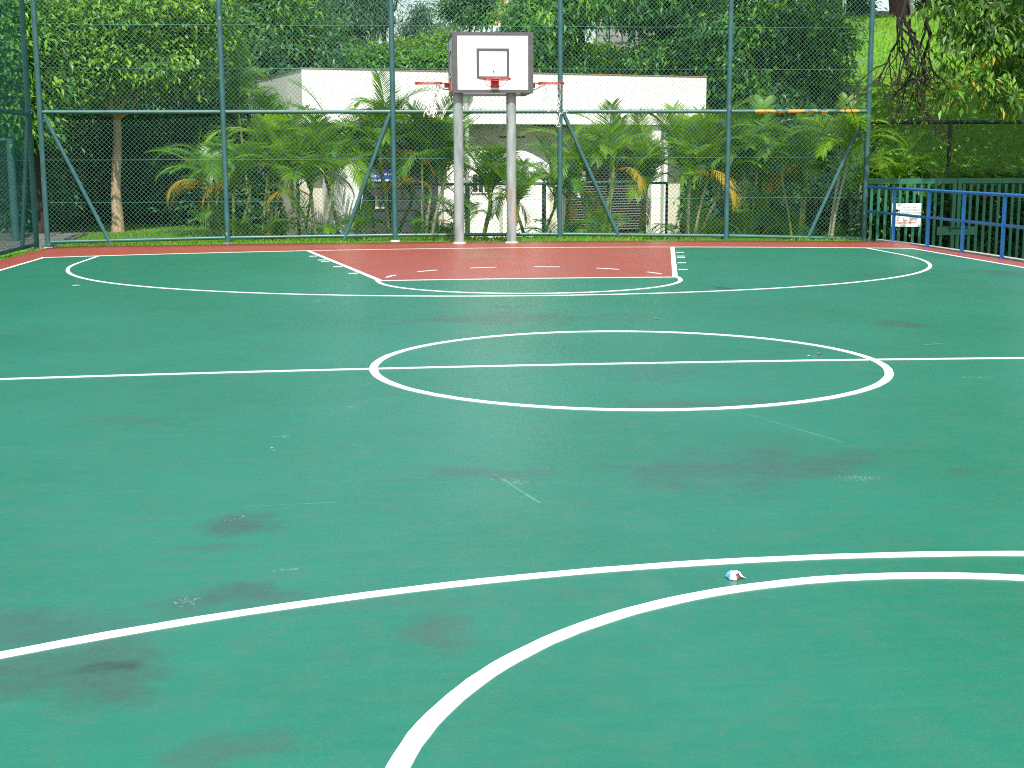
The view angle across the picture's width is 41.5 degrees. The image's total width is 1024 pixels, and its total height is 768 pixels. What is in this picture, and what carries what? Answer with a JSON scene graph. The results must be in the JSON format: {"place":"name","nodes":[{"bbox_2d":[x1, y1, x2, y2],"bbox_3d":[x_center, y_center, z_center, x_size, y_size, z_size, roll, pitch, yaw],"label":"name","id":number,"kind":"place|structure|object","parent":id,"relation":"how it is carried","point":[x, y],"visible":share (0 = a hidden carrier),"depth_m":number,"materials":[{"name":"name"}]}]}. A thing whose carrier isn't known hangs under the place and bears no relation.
{"place":"outdoors","nodes":[
{"label":"outdoors","id":0,"kind":"place"},
{"bbox_2d":[0,230,98,249],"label":"path","id":1,"kind":"structure","parent":0,"point":[53,235],"depth_m":26.64,"materials":[{"name":"grey concrete"}]},
{"bbox_2d":[50,222,293,246],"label":"grass","id":2,"kind":"structure","parent":0,"point":[115,235],"depth_m":28.01,"materials":[{"name":"green plant"}]},
{"bbox_2d":[1,0,952,51],"label":"sky","id":3,"kind":"structure","parent":0,"point":[885,3],"materials":[{"name":"white"}]},
{"bbox_2d":[0,13,1023,257],"bbox_3d":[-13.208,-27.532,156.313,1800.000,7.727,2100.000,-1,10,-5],"label":"ground","id":4,"kind":"structure","parent":0,"point":[1012,153],"depth_m":37.99,"materials":[{"name":"green plant"}]},
{"bbox_2d":[0,138,19,240],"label":"fence","id":5,"kind":"object","parent":4,"relation":"on","point":[11,196],"visible":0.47,"depth_m":26.15,"materials":[{"name":"green metal"}]},
{"bbox_2d":[0,0,39,254],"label":"chain link fence","id":6,"kind":"object","parent":4,"relation":"on","point":[28,153],"visible":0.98,"depth_m":23.21,"materials":[{"name":"green metal"}]},
{"bbox_2d":[0,117,100,232],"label":"broadleaf tree","id":7,"kind":"object","parent":4,"relation":"on","point":[53,191],"visible":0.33,"depth_m":28.57,"materials":[{"name":"green plant"}]},
{"bbox_2d":[0,170,103,231],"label":"bush","id":8,"kind":"object","parent":4,"relation":"on","point":[67,221],"visible":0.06,"depth_m":30.98,"materials":[{"name":"green plant"}]},
{"bbox_2d":[0,0,105,233],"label":"broadleaf tree","id":9,"kind":"object","parent":4,"relation":"on","point":[48,103],"visible":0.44,"depth_m":26.93,"materials":[{"name":"green plant"}]},
{"bbox_2d":[0,4,108,213],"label":"dark tree","id":10,"kind":"object","parent":4,"relation":"on","point":[78,127],"visible":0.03,"depth_m":31.71,"materials":[{"name":"green plant"}]},
{"bbox_2d":[0,1,170,219],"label":"dark tree","id":11,"kind":"object","parent":4,"relation":"on","point":[74,119],"visible":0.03,"depth_m":33.16,"materials":[{"name":"green plant"}]},
{"bbox_2d":[55,149,127,225],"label":"bush","id":12,"kind":"object","parent":4,"relation":"on","point":[103,219],"visible":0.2,"depth_m":32.63,"materials":[{"name":"green plant"}]},
{"bbox_2d":[69,100,172,215],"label":"tree","id":13,"kind":"object","parent":4,"relation":"on","point":[125,145],"visible":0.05,"depth_m":33.92,"materials":[{"name":"green plant"}]},
{"bbox_2d":[0,0,265,232],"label":"broadleaf tree","id":14,"kind":"object","parent":4,"relation":"on","point":[132,36],"visible":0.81,"depth_m":28.23,"materials":[{"name":"green plant"}]},
{"bbox_2d":[98,134,182,227],"bbox_3d":[-8.401,-4.554,32.257,3.007,2.828,3.217,-1,10,-5],"label":"bush","id":15,"kind":"object","parent":4,"relation":"on","point":[137,207],"visible":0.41,"depth_m":31.71,"materials":[{"name":"green plant"}]},
{"bbox_2d":[121,139,243,214],"bbox_3d":[-7.675,-4.656,31.549,2.665,2.123,2.933,-6,11,-32],"label":"bush","id":16,"kind":"object","parent":4,"relation":"on","point":[163,184],"visible":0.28,"depth_m":30.83,"materials":[{"name":"green plant"}]},
{"bbox_2d":[53,0,321,223],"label":"dark tree","id":17,"kind":"object","parent":4,"relation":"on","point":[138,130],"visible":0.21,"depth_m":32.77,"materials":[{"name":"green plant"}]},
{"bbox_2d":[155,134,255,229],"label":"areca palm","id":18,"kind":"object","parent":4,"relation":"on","point":[216,204],"visible":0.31,"depth_m":28.85,"materials":[{"name":"green plant"}]},
{"bbox_2d":[149,174,271,230],"bbox_3d":[-6.877,-4.031,31.286,2.794,2.179,3.219,-1,10,-5],"label":"bush","id":19,"kind":"object","parent":4,"relation":"on","point":[190,204],"visible":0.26,"depth_m":30.74,"materials":[{"name":"green plant"}]},
{"bbox_2d":[146,124,279,239],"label":"areca palm","id":20,"kind":"object","parent":4,"relation":"on","point":[216,167],"visible":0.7,"depth_m":26.85,"materials":[{"name":"green plant"}]},
{"bbox_2d":[189,38,290,232],"bbox_3d":[-5.758,-5.591,30.846,3.242,4.486,2.620,-1,10,-5],"label":"areca palm","id":21,"kind":"object","parent":4,"relation":"on","point":[244,97],"visible":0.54,"depth_m":30.45,"materials":[{"name":"green plant"}]},
{"bbox_2d":[126,0,383,176],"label":"dark tree","id":22,"kind":"object","parent":4,"relation":"on","point":[335,50],"visible":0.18,"depth_m":35.66,"materials":[{"name":"green plant"}]},
{"bbox_2d":[233,165,287,234],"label":"bush","id":23,"kind":"object","parent":4,"relation":"on","point":[257,184],"visible":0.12,"depth_m":32.00,"materials":[{"name":"green plant"}]},
{"bbox_2d":[202,100,327,240],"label":"areca palm","id":24,"kind":"object","parent":4,"relation":"on","point":[279,230],"visible":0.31,"depth_m":27.60,"materials":[{"name":"green plant"}]},
{"bbox_2d":[214,0,349,172],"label":"broadleaf tree","id":25,"kind":"object","parent":4,"relation":"on","point":[285,26],"visible":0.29,"depth_m":35.44,"materials":[{"name":"green plant"}]},
{"bbox_2d":[246,116,354,239],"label":"areca palm","id":26,"kind":"object","parent":4,"relation":"on","point":[297,186],"visible":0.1,"depth_m":28.51,"materials":[{"name":"green plant"}]},
{"bbox_2d":[228,107,390,238],"bbox_3d":[-3.897,-3.933,26.196,3.281,2.795,2.977,-1,10,-5],"label":"areca palm","id":27,"kind":"object","parent":4,"relation":"on","point":[312,162],"visible":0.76,"depth_m":26.25,"materials":[{"name":"plant"}]},
{"bbox_2d":[282,78,417,241],"bbox_3d":[-3.139,-4.352,27.355,3.002,3.629,3.426,-1,10,-5],"label":"areca palm","id":28,"kind":"object","parent":4,"relation":"on","point":[364,145],"visible":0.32,"depth_m":26.85,"materials":[{"name":"green plant"}]},
{"bbox_2d":[303,0,412,45],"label":"casuarina tree","id":29,"kind":"object","parent":4,"relation":"on","point":[355,8],"visible":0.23,"depth_m":46.89,"materials":[{"name":"green plant"}]},
{"bbox_2d":[335,203,385,237],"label":"areca palm","id":30,"kind":"object","parent":4,"relation":"on","point":[365,221],"visible":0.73,"depth_m":25.98,"materials":[{"name":"green plant"}]},
{"bbox_2d":[338,137,417,237],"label":"areca palm","id":31,"kind":"object","parent":4,"relation":"on","point":[410,202],"visible":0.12,"depth_m":28.48,"materials":[{"name":"green plant"}]},
{"bbox_2d":[321,66,435,239],"bbox_3d":[-2.627,-4.407,26.935,2.410,3.759,2.463,-1,10,-5],"label":"areca palm","id":32,"kind":"object","parent":4,"relation":"on","point":[382,117],"visible":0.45,"depth_m":26.44,"materials":[{"name":"green plant"}]},
{"bbox_2d":[342,34,414,69],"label":"bush","id":33,"kind":"object","parent":4,"relation":"on","point":[381,55],"visible":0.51,"depth_m":45.46,"materials":[{"name":"green plant"}]},
{"bbox_2d":[370,0,409,45],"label":"tree","id":34,"kind":"object","parent":4,"relation":"on","point":[383,30],"visible":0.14,"depth_m":51.25,"materials":[{"name":"green plant"}]},
{"bbox_2d":[382,34,427,69],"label":"bush","id":35,"kind":"object","parent":4,"relation":"on","point":[404,44],"visible":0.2,"depth_m":47.55,"materials":[{"name":"green plant"}]},
{"bbox_2d":[379,0,442,39],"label":"casuarina tree","id":36,"kind":"object","parent":4,"relation":"on","point":[415,23],"visible":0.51,"depth_m":50.12,"materials":[{"name":"green plant"}]},
{"bbox_2d":[366,98,475,238],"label":"areca palm","id":37,"kind":"object","parent":4,"relation":"on","point":[444,229],"visible":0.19,"depth_m":27.66,"materials":[{"name":"plant"}]},
{"bbox_2d":[401,34,447,70],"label":"bush","id":38,"kind":"object","parent":4,"relation":"on","point":[443,58],"visible":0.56,"depth_m":46.76,"materials":[{"name":"green plant"}]},
{"bbox_2d":[403,26,447,52],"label":"bush","id":39,"kind":"object","parent":4,"relation":"on","point":[427,41],"visible":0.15,"depth_m":48.37,"materials":[{"name":"green plant"}]},
{"bbox_2d":[352,94,504,237],"bbox_3d":[-1.541,-4.209,27.160,2.834,3.196,2.990,5,11,29],"label":"areca palm","id":40,"kind":"object","parent":4,"relation":"on","point":[430,151],"visible":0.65,"depth_m":26.77,"materials":[{"name":"plant"}]},
{"bbox_2d":[30,0,875,248],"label":"chain link fence","id":41,"kind":"object","parent":4,"relation":"on","point":[391,113],"visible":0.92,"depth_m":24.84,"materials":[{"name":"green metal"}]},
{"bbox_2d":[30,235,875,250],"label":"grass","id":42,"kind":"structure","parent":4,"relation":"on","point":[502,238],"depth_m":24.94,"materials":[{"name":"green plant"}]},
{"bbox_2d":[415,178,493,232],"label":"areca palm","id":43,"kind":"object","parent":4,"relation":"on","point":[466,209],"visible":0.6,"depth_m":27.35,"materials":[{"name":"green plant"}]},
{"bbox_2d":[431,0,506,31],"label":"round tree","id":44,"kind":"object","parent":4,"relation":"on","point":[462,12],"visible":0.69,"depth_m":53.05,"materials":[{"name":"green plant"}]},
{"bbox_2d":[249,69,707,240],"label":"toilet block","id":45,"kind":"structure","parent":4,"relation":"on","point":[413,76],"depth_m":31.70,"materials":[{"name":"paint"}]},
{"bbox_2d":[364,150,438,240],"bbox_3d":[-2.693,-4.338,31.488,2.056,2.220,0.070,-4,10,-22],"label":"door","id":46,"kind":"structure","parent":45,"relation":"in","point":[417,188],"depth_m":31.53,"materials":[{"name":"paint"}]},
{"bbox_2d":[444,139,542,236],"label":"areca palm","id":47,"kind":"object","parent":4,"relation":"on","point":[492,181],"visible":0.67,"depth_m":27.19,"materials":[{"name":"green plant"}]},
{"bbox_2d":[0,240,1023,269],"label":"apron","id":48,"kind":"object","parent":4,"relation":"on","point":[93,251],"visible":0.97,"depth_m":22.49,"materials":[{"name":"red paint"}]},
{"bbox_2d":[415,32,564,243],"bbox_3d":[-0.364,-4.151,23.091,1.963,3.512,1.949,7,12,38],"label":"basketball goal","id":49,"kind":"object","parent":48,"relation":"on","point":[490,63],"visible":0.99,"depth_m":22.30,"materials":[{"name":"metal"}]},
{"bbox_2d":[0,247,1023,767],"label":"court surface","id":50,"kind":"object","parent":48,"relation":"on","point":[148,495],"visible":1,"depth_m":5.55,"materials":[{"name":"green paint"}]},
{"bbox_2d":[42,247,909,257],"bbox_3d":[-0.345,-2.140,21.630,14.000,0.083,0.040,-1,10,-5],"label":"base line","id":51,"kind":"object","parent":50,"relation":"on","point":[430,248],"visible":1,"depth_m":21.44,"materials":[{"name":"paint"}]},
{"bbox_2d":[312,247,671,279],"bbox_3d":[-0.056,-1.715,18.892,5.860,0.014,5.570,-1,10,-5],"label":"key area","id":52,"kind":"object","parent":50,"relation":"on","point":[465,263],"visible":1,"depth_m":18.65,"materials":[{"name":"red paint"}]},
{"bbox_2d":[307,250,380,280],"bbox_3d":[-2.397,-1.667,18.677,0.068,0.014,5.688,-3,10,-17],"label":"key line","id":53,"kind":"object","parent":52,"relation":"on","point":[351,268],"visible":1,"depth_m":18.11,"materials":[{"name":"paint"}]},
{"bbox_2d":[375,277,642,280],"bbox_3d":[0.204,-1.261,16.156,3.670,0.010,0.041,-1,10,-5],"label":"free throw line","id":54,"kind":"object","parent":52,"relation":"on","point":[518,278],"visible":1,"depth_m":16.13,"materials":[{"name":"paint"}]},
{"bbox_2d":[66,248,931,295],"bbox_3d":[0.041,-1.521,17.884,12.371,0.065,7.631,-1,10,-5],"label":"three point arc","id":55,"kind":"object","parent":50,"relation":"on","point":[926,269],"visible":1,"depth_m":15.15,"materials":[{"name":"paint"}]},
{"bbox_2d":[0,551,1023,658],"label":"three point arc","id":56,"kind":"object","parent":50,"relation":"on","point":[153,627],"visible":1,"depth_m":4.59,"materials":[{"name":"paint"}]},
{"bbox_2d":[0,357,1023,379],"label":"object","id":57,"kind":"object","parent":50,"relation":"on","point":[507,365],"visible":1,"depth_m":9.39,"materials":[{"name":"paint"}]},
{"bbox_2d":[376,277,682,293],"bbox_3d":[0.286,-1.118,15.302,3.650,0.010,1.911,-1,10,-5],"label":"free throw arc","id":58,"kind":"object","parent":50,"relation":"on","point":[680,279],"visible":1,"depth_m":14.73,"materials":[{"name":"paint"}]},
{"bbox_2d":[369,331,893,410],"bbox_3d":[0.810,-0.143,9.476,3.603,0.010,3.600,-1,10,-5],"label":"circle","id":59,"kind":"object","parent":50,"relation":"on","point":[885,379],"visible":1,"depth_m":8.53,"materials":[{"name":"paint"}]},
{"bbox_2d":[385,572,1023,767],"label":"free throw arc","id":60,"kind":"object","parent":50,"relation":"on","point":[419,734],"visible":1,"depth_m":4.10,"materials":[{"name":"paint"}]},
{"bbox_2d":[484,157,554,225],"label":"areca palm","id":61,"kind":"object","parent":4,"relation":"on","point":[521,185],"visible":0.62,"depth_m":26.23,"materials":[{"name":"plant"}]},
{"bbox_2d":[388,182,667,232],"bbox_3d":[0.376,-3.655,29.214,6.085,1.401,0.086,-1,10,-5],"label":"handrail","id":62,"kind":"object","parent":4,"relation":"on","point":[544,199],"visible":0.25,"depth_m":29.20,"materials":[{"name":"metal"}]},
{"bbox_2d":[486,134,578,232],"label":"areca palm","id":63,"kind":"object","parent":4,"relation":"on","point":[570,209],"visible":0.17,"depth_m":27.75,"materials":[{"name":"green plant"}]},
{"bbox_2d":[517,139,602,236],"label":"areca palm","id":64,"kind":"object","parent":4,"relation":"on","point":[576,184],"visible":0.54,"depth_m":27.69,"materials":[{"name":"green plant"}]},
{"bbox_2d":[478,0,649,73],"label":"tree","id":65,"kind":"object","parent":4,"relation":"on","point":[524,20],"visible":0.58,"depth_m":38.14,"materials":[{"name":"green plant"}]},
{"bbox_2d":[517,98,660,232],"bbox_3d":[1.465,-4.248,27.618,2.548,3.096,2.475,8,13,42],"label":"areca palm","id":66,"kind":"object","parent":4,"relation":"on","point":[612,148],"visible":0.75,"depth_m":27.20,"materials":[{"name":"green plant"}]},
{"bbox_2d":[586,34,618,73],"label":"bush","id":67,"kind":"object","parent":4,"relation":"on","point":[605,44],"visible":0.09,"depth_m":47.93,"materials":[{"name":"green plant"}]},
{"bbox_2d":[596,22,668,49],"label":"stone wall","id":68,"kind":"structure","parent":4,"relation":"on","point":[621,38],"depth_m":52.17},
{"bbox_2d":[592,109,690,233],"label":"areca palm","id":69,"kind":"object","parent":4,"relation":"on","point":[637,155],"visible":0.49,"depth_m":28.13,"materials":[{"name":"green plant"}]},
{"bbox_2d":[589,0,728,75],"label":"tree","id":70,"kind":"object","parent":4,"relation":"on","point":[642,51],"visible":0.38,"depth_m":39.82,"materials":[{"name":"green plant"}]},
{"bbox_2d":[673,177,729,233],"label":"bush","id":71,"kind":"object","parent":4,"relation":"on","point":[697,182],"visible":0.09,"depth_m":34.62,"materials":[{"name":"green plant"}]},
{"bbox_2d":[633,126,771,233],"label":"areca palm","id":72,"kind":"object","parent":4,"relation":"on","point":[719,213],"visible":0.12,"depth_m":28.97,"materials":[{"name":"green plant"}]},
{"bbox_2d":[635,94,789,233],"bbox_3d":[3.990,-4.313,27.659,3.120,3.215,2.812,-5,11,-25],"label":"areca palm","id":73,"kind":"object","parent":4,"relation":"on","point":[695,141],"visible":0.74,"depth_m":27.26,"materials":[{"name":"plant"}]},
{"bbox_2d":[683,96,784,206],"bbox_3d":[5.598,-5.493,34.024,3.319,3.544,3.241,6,12,34],"label":"bush","id":74,"kind":"object","parent":4,"relation":"on","point":[712,192],"depth_m":33.90,"materials":[{"name":"green plant"}]},
{"bbox_2d":[684,95,812,234],"bbox_3d":[4.720,-4.324,27.822,2.592,3.300,2.735,-6,11,-32],"label":"areca palm","id":75,"kind":"object","parent":4,"relation":"on","point":[747,227],"visible":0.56,"depth_m":27.57,"materials":[{"name":"green plant"}]},
{"bbox_2d":[691,159,825,239],"bbox_3d":[5.900,-4.287,31.596,3.086,2.382,3.066,-5,11,-26],"label":"bush","id":76,"kind":"object","parent":4,"relation":"on","point":[749,196],"visible":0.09,"depth_m":31.22,"materials":[{"name":"green plant"}]},
{"bbox_2d":[660,0,868,126],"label":"tree","id":77,"kind":"object","parent":4,"relation":"on","point":[765,53],"visible":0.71,"depth_m":37.25,"materials":[{"name":"green plant"}]},
{"bbox_2d":[723,127,826,239],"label":"areca palm","id":78,"kind":"object","parent":4,"relation":"on","point":[763,175],"visible":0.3,"depth_m":28.89,"materials":[{"name":"green plant"}]},
{"bbox_2d":[734,81,830,182],"bbox_3d":[6.702,-5.794,32.866,3.299,3.156,3.236,-1,10,-5],"label":"bush","id":79,"kind":"object","parent":4,"relation":"on","point":[785,116],"visible":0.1,"depth_m":32.62,"materials":[{"name":"green plant"}]},
{"bbox_2d":[737,107,851,235],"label":"areca palm","id":80,"kind":"object","parent":4,"relation":"on","point":[796,166],"visible":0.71,"depth_m":27.92,"materials":[{"name":"green plant"}]},
{"bbox_2d":[765,171,869,236],"bbox_3d":[7.198,-3.708,30.296,2.894,2.167,3.053,-8,12,-39],"label":"bush","id":81,"kind":"object","parent":4,"relation":"on","point":[815,209],"visible":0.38,"depth_m":29.79,"materials":[{"name":"green plant"}]},
{"bbox_2d":[791,113,902,189],"bbox_3d":[7.790,-5.209,32.291,3.082,2.523,2.958,8,12,40],"label":"bush","id":82,"kind":"object","parent":4,"relation":"on","point":[838,148],"visible":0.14,"depth_m":31.69,"materials":[{"name":"green plant"}]},
{"bbox_2d":[790,91,909,235],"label":"areca palm","id":83,"kind":"object","parent":4,"relation":"on","point":[851,124],"visible":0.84,"depth_m":26.08,"materials":[{"name":"plant"}]},
{"bbox_2d":[829,0,887,18],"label":"bush","id":84,"kind":"object","parent":4,"relation":"on","point":[865,7],"visible":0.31,"depth_m":51.82,"materials":[{"name":"green plant"}]},
{"bbox_2d":[798,129,926,236],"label":"areca palm","id":85,"kind":"object","parent":4,"relation":"on","point":[853,179],"visible":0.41,"depth_m":27.96,"materials":[{"name":"green plant"}]},
{"bbox_2d":[839,172,914,240],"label":"bush","id":86,"kind":"object","parent":4,"relation":"on","point":[857,223],"visible":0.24,"depth_m":27.08,"materials":[{"name":"green plant"}]},
{"bbox_2d":[861,162,896,196],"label":"bush","id":87,"kind":"object","parent":4,"relation":"on","point":[875,176],"visible":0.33,"depth_m":27.58,"materials":[{"name":"green plant"}]},
{"bbox_2d":[816,129,947,221],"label":"areca palm","id":88,"kind":"object","parent":4,"relation":"on","point":[891,164],"visible":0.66,"depth_m":27.46,"materials":[{"name":"green plant"}]},
{"bbox_2d":[888,0,907,16],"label":"tree","id":89,"kind":"object","parent":4,"relation":"on","point":[894,5],"visible":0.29,"depth_m":50.39,"materials":[{"name":"brown plant"}]},
{"bbox_2d":[885,155,924,200],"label":"bush","id":90,"kind":"object","parent":4,"relation":"on","point":[908,169],"visible":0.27,"depth_m":27.60,"materials":[{"name":"green plant"}]},
{"bbox_2d":[879,167,945,244],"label":"bush","id":91,"kind":"object","parent":4,"relation":"on","point":[915,228],"visible":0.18,"depth_m":27.15,"materials":[{"name":"green plant"}]},
{"bbox_2d":[818,0,1023,154],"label":"overhanging tree","id":92,"kind":"object","parent":4,"relation":"on","point":[993,46],"visible":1,"depth_m":22.75,"materials":[{"name":"green plant"}]},
{"bbox_2d":[829,120,1023,218],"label":"fence","id":93,"kind":"object","parent":4,"relation":"on","point":[950,123],"visible":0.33,"depth_m":29.00,"materials":[{"name":"green metal"}]},
{"bbox_2d":[903,160,963,198],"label":"bush","id":94,"kind":"object","parent":4,"relation":"on","point":[923,173],"visible":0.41,"depth_m":27.66,"materials":[{"name":"green plant"}]},
{"bbox_2d":[912,0,970,15],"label":"bush","id":95,"kind":"object","parent":4,"relation":"on","point":[917,3],"visible":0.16,"depth_m":52.28,"materials":[{"name":"green plant"}]},
{"bbox_2d":[861,178,1023,258],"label":"bar fence","id":96,"kind":"object","parent":4,"relation":"on","point":[953,229],"visible":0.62,"depth_m":26.31,"materials":[{"name":"green metal"}]},
{"bbox_2d":[891,203,920,226],"bbox_3d":[7.670,-3.280,26.214,0.617,0.452,0.015,-1,10,-5],"label":"warning sign","id":97,"kind":"object","parent":96,"relation":"attached to","point":[908,208],"visible":0.94,"depth_m":26.21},
{"bbox_2d":[916,165,978,249],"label":"bush","id":98,"kind":"object","parent":4,"relation":"on","point":[946,214],"visible":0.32,"depth_m":27.14,"materials":[{"name":"green plant"}]},
{"bbox_2d":[876,239,1023,261],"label":"kerb","id":99,"kind":"structure","parent":4,"relation":"on","point":[991,255],"depth_m":21.51,"materials":[{"name":"concrete"}]},
{"bbox_2d":[865,186,1023,258],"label":"blue railing","id":100,"kind":"object","parent":99,"relation":"on","point":[1003,225],"visible":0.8,"depth_m":21.57,"materials":[{"name":"metal"}]},
{"bbox_2d":[933,160,980,204],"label":"bush","id":101,"kind":"object","parent":4,"relation":"on","point":[953,167],"visible":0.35,"depth_m":27.79,"materials":[{"name":"green plant"}]},
{"bbox_2d":[959,173,1014,253],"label":"bush","id":102,"kind":"object","parent":4,"relation":"on","point":[986,226],"visible":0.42,"depth_m":27.24,"materials":[{"name":"green plant"}]},
{"bbox_2d":[966,158,1008,191],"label":"bush","id":103,"kind":"object","parent":4,"relation":"on","point":[990,172],"visible":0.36,"depth_m":27.90,"materials":[{"name":"green plant"}]},
{"bbox_2d":[980,173,1023,257],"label":"bush","id":104,"kind":"object","parent":4,"relation":"on","point":[1014,223],"visible":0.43,"depth_m":27.38,"materials":[{"name":"green plant"}]},
{"bbox_2d":[286,233,870,241],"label":"grass","id":105,"kind":"structure","parent":0,"point":[380,239],"depth_m":25.60,"materials":[{"name":"green plant"}]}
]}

